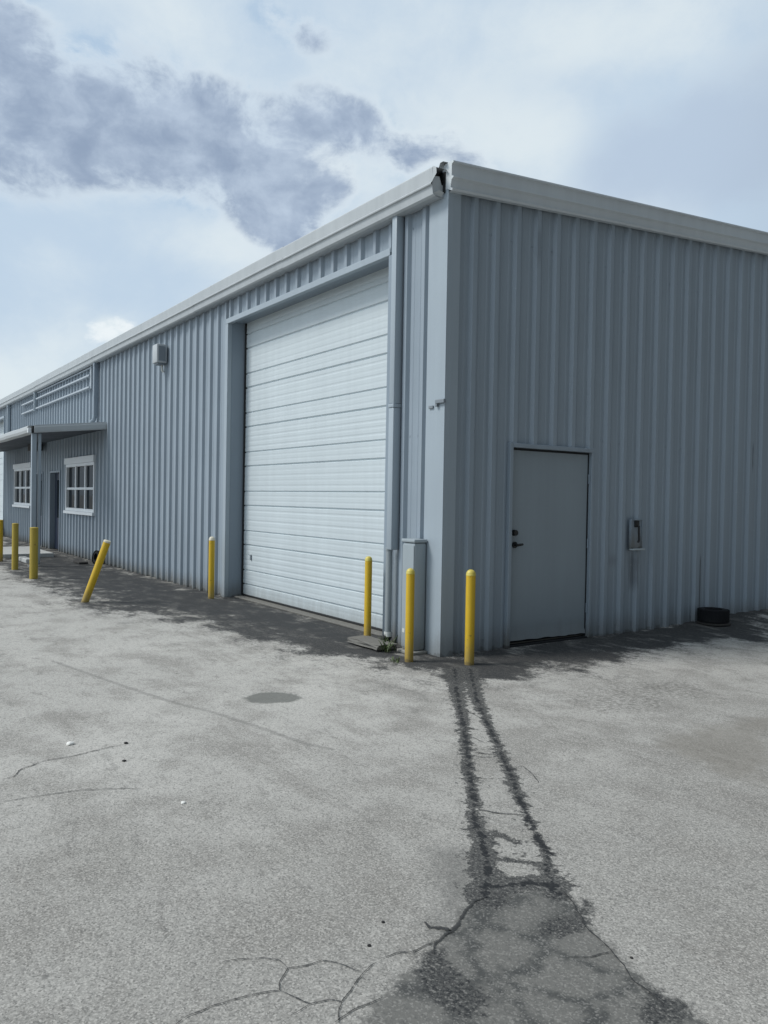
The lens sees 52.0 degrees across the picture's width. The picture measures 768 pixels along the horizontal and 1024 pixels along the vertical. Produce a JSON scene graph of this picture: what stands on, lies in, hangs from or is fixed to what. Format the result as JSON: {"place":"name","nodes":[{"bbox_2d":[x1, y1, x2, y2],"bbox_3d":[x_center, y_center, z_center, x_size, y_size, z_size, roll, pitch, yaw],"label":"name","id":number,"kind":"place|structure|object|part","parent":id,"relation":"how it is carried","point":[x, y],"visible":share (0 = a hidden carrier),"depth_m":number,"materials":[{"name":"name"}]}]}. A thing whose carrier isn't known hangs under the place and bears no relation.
{"place":"outdoors","nodes":[
{"label":"outdoors","id":0,"kind":"place"},
{"bbox_2d":[0,536,767,1023],"bbox_3d":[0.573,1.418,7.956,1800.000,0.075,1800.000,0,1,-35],"label":"asphalt lot","id":1,"kind":"structure","parent":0,"point":[332,788],"depth_m":3.88,"materials":[{"name":"grey asphalt"}]},
{"bbox_2d":[0,520,2,561],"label":"bollard","id":2,"kind":"object","parent":1,"relation":"on","point":[1,540],"visible":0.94,"depth_m":17.91,"materials":[{"name":"yellow metal"}]},
{"bbox_2d":[12,523,18,569],"bbox_3d":[-7.556,0.778,16.125,0.128,1.104,0.128,0,1,-35],"label":"bollard","id":3,"kind":"object","parent":1,"relation":"on","point":[15,533],"visible":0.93,"depth_m":16.07,"materials":[{"name":"yellow metal"}]},
{"bbox_2d":[19,556,29,563],"bbox_3d":[-8.153,1.091,17.927,0.160,0.100,0.850,0,1,-35],"label":"parking stop","id":4,"kind":"object","parent":1,"relation":"on","point":[24,559],"visible":0.79,"depth_m":17.76,"materials":[{"name":"concrete"}]},
{"bbox_2d":[3,546,53,557],"bbox_3d":[-9.814,1.027,20.059,2.040,0.100,2.850,0,1,-35],"label":"concrete step","id":5,"kind":"object","parent":1,"relation":"on","point":[22,551],"visible":0.59,"depth_m":19.46,"materials":[{"name":"grey concrete"}]},
{"bbox_2d":[29,527,38,578],"bbox_3d":[-6.440,0.827,14.479,0.148,1.099,0.148,0,1,-35],"label":"bollard","id":6,"kind":"object","parent":1,"relation":"on","point":[33,568],"visible":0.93,"depth_m":14.42,"materials":[{"name":"yellow metal"}]},
{"bbox_2d":[73,560,87,563],"bbox_3d":[-6.869,1.133,17.818,0.200,0.038,0.560,0,1,-35],"label":"scrap board","id":7,"kind":"object","parent":1,"relation":"on","point":[80,561],"visible":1,"depth_m":17.74,"materials":[{"name":"grey wood"}]},
{"bbox_2d":[81,540,110,602],"bbox_3d":[-4.217,0.933,11.468,0.107,1.109,0.107,20,-1,-4],"label":"bollard","id":8,"kind":"object","parent":1,"relation":"on","point":[96,571],"visible":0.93,"depth_m":11.43,"materials":[{"name":"yellow metal"}]},
{"bbox_2d":[92,550,99,563],"bbox_3d":[-6.458,1.023,17.737,0.112,0.308,0.308,14,-8,-42],"label":"tyre","id":9,"kind":"object","parent":1,"relation":"on","point":[95,555],"visible":0.54,"depth_m":17.76,"materials":[{"name":"rubber"}]},
{"bbox_2d":[208,537,214,598],"bbox_3d":[-2.652,0.929,12.101,0.095,1.105,0.095,0,1,-35],"label":"bollard","id":10,"kind":"object","parent":1,"relation":"on","point":[211,571],"visible":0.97,"depth_m":12.06,"materials":[{"name":"yellow metal"}]},
{"bbox_2d":[4,701,663,1023],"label":"pavement cracks","id":11,"kind":"object","parent":1,"relation":"on","point":[455,926],"visible":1,"depth_m":2.75,"materials":[{"name":"grey asphalt"}]},
{"bbox_2d":[364,556,371,635],"bbox_3d":[-0.178,1.033,8.684,0.082,1.094,0.082,0,1,-35],"label":"bollard","id":12,"kind":"object","parent":1,"relation":"on","point":[368,596],"visible":0.9,"depth_m":8.65,"materials":[{"name":"yellow metal"}]},
{"bbox_2d":[347,635,396,649],"bbox_3d":[-0.132,1.391,8.388,0.255,0.058,0.594,0,1,-35],"label":"splash block","id":13,"kind":"object","parent":1,"relation":"on","point":[368,642],"depth_m":8.33,"materials":[{"name":"concrete"}]},
{"bbox_2d":[0,160,767,656],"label":"metal warehouse","id":14,"kind":"structure","parent":1,"relation":"on","point":[524,398],"depth_m":9.83,"materials":[{"name":"paint"}]},
{"bbox_2d":[0,421,3,519],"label":"overhead door","id":15,"kind":"structure","parent":14,"relation":"in","point":[2,423],"depth_m":30.31,"materials":[{"name":"white metal"}]},
{"bbox_2d":[12,462,30,507],"bbox_3d":[-11.645,-0.856,25.377,0.145,1.415,2.850,0,1,-35],"label":"window","id":16,"kind":"structure","parent":14,"relation":"in","point":[22,472],"depth_m":25.51,"materials":[{"name":"white glass"}]},
{"bbox_2d":[36,472,43,546],"bbox_3d":[-10.250,-0.089,23.572,0.220,2.200,1.200,0,1,-35],"label":"office door","id":17,"kind":"structure","parent":14,"relation":"in","point":[42,473],"depth_m":23.56,"materials":[{"name":"grey metal"}]},
{"bbox_2d":[49,470,60,551],"bbox_3d":[-9.025,-0.039,21.819,0.220,2.200,1.240,0,1,-35],"label":"office door","id":18,"kind":"structure","parent":14,"relation":"in","point":[55,476],"depth_m":22.22,"materials":[{"name":"grey metal"}]},
{"bbox_2d":[63,455,95,515],"bbox_3d":[-7.525,-0.652,19.482,0.145,1.425,2.840,0,1,-35],"label":"window","id":19,"kind":"structure","parent":14,"relation":"in","point":[80,471],"depth_m":19.48,"materials":[{"name":"white glass"}]},
{"bbox_2d":[152,344,166,372],"bbox_3d":[-4.129,-2.823,14.490,0.190,0.504,0.268,0,1,-35],"label":"wall light","id":20,"kind":"object","parent":14,"relation":"attached to","point":[159,357],"visible":1,"depth_m":14.39,"materials":[{"name":"white plastic"}]},
{"bbox_2d":[241,267,388,630],"bbox_3d":[-0.963,-0.809,10.625,0.050,4.343,4.305,0,1,-35],"label":"overhead door","id":21,"kind":"structure","parent":14,"relation":"in","point":[315,368],"depth_m":10.48,"materials":[{"name":"white metal"}]},
{"bbox_2d":[510,450,589,640],"bbox_3d":[1.871,0.373,8.817,1.245,2.077,0.126,0,1,-35],"label":"steel door","id":22,"kind":"structure","parent":14,"relation":"in","point":[549,508],"depth_m":8.82,"materials":[{"name":"paint"}]},
{"bbox_2d":[629,519,644,550],"bbox_3d":[3.087,0.281,9.588,0.234,0.380,0.071,0,1,-35],"label":"wall box","id":23,"kind":"object","parent":14,"relation":"attached to","point":[635,533],"visible":1,"depth_m":9.59,"materials":[{"name":"paint"}]},
{"bbox_2d":[379,640,394,652],"bbox_3d":[0.029,1.386,8.129,0.164,0.115,0.235,0,1,-35],"label":"weed","id":24,"kind":"object","parent":1,"relation":"on","point":[386,648],"visible":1,"depth_m":8.10,"materials":[{"name":"green plant"}]},
{"bbox_2d":[378,635,397,642],"bbox_3d":[0.040,1.360,8.347,0.217,0.160,0.165,1,1,-2],"label":"weed","id":25,"kind":"object","parent":1,"relation":"on","point":[385,640],"visible":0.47,"depth_m":8.34,"materials":[{"name":"green plant"}]},
{"bbox_2d":[390,656,399,662],"bbox_3d":[0.105,1.424,7.602,0.128,0.059,0.142,0,1,-35],"label":"weed","id":26,"kind":"object","parent":1,"relation":"on","point":[396,660],"visible":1,"depth_m":7.57,"materials":[{"name":"green plant"}]},
{"bbox_2d":[405,568,414,661],"bbox_3d":[0.249,1.075,7.653,0.087,1.059,0.087,0,1,-35],"label":"bollard","id":27,"kind":"object","parent":1,"relation":"on","point":[409,614],"visible":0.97,"depth_m":7.62,"materials":[{"name":"yellow metal"}]},
{"bbox_2d":[397,538,426,654],"bbox_3d":[0.296,0.862,8.101,0.196,1.172,0.260,0,1,-35],"label":"utility cabinet","id":28,"kind":"object","parent":1,"relation":"on","point":[414,553],"visible":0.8,"depth_m":8.04,"materials":[{"name":"metal"}]},
{"bbox_3d":[0.239,0.863,8.073,0.007,1.050,0.190,0,1,-35],"label":"door","id":29,"kind":"part","parent":28,"relation":"part of","materials":[{"name":"paint"}]},
{"bbox_2d":[464,569,475,665],"bbox_3d":[0.826,1.084,7.562,0.095,1.065,0.095,0,1,-35],"label":"bollard","id":30,"kind":"object","parent":1,"relation":"on","point":[470,615],"visible":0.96,"depth_m":7.52,"materials":[{"name":"yellow metal"}]},
{"bbox_2d":[696,620,730,625],"bbox_3d":[4.289,1.445,10.249,0.417,0.030,0.420,0,1,-35],"label":"scrap board","id":31,"kind":"object","parent":1,"relation":"on","point":[713,624],"visible":0.67,"depth_m":10.10,"materials":[{"name":"grey wood"}]},
{"bbox_2d":[697,607,729,622],"bbox_3d":[4.288,1.342,10.252,0.390,0.170,0.390,0,1,-35],"label":"tyre","id":32,"kind":"object","parent":31,"relation":"on","point":[713,615],"visible":1,"depth_m":10.10,"materials":[{"name":"rubber"}]},
{"bbox_2d":[0,0,767,398],"label":"sky","id":33,"kind":"structure","parent":0,"point":[152,152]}
]}

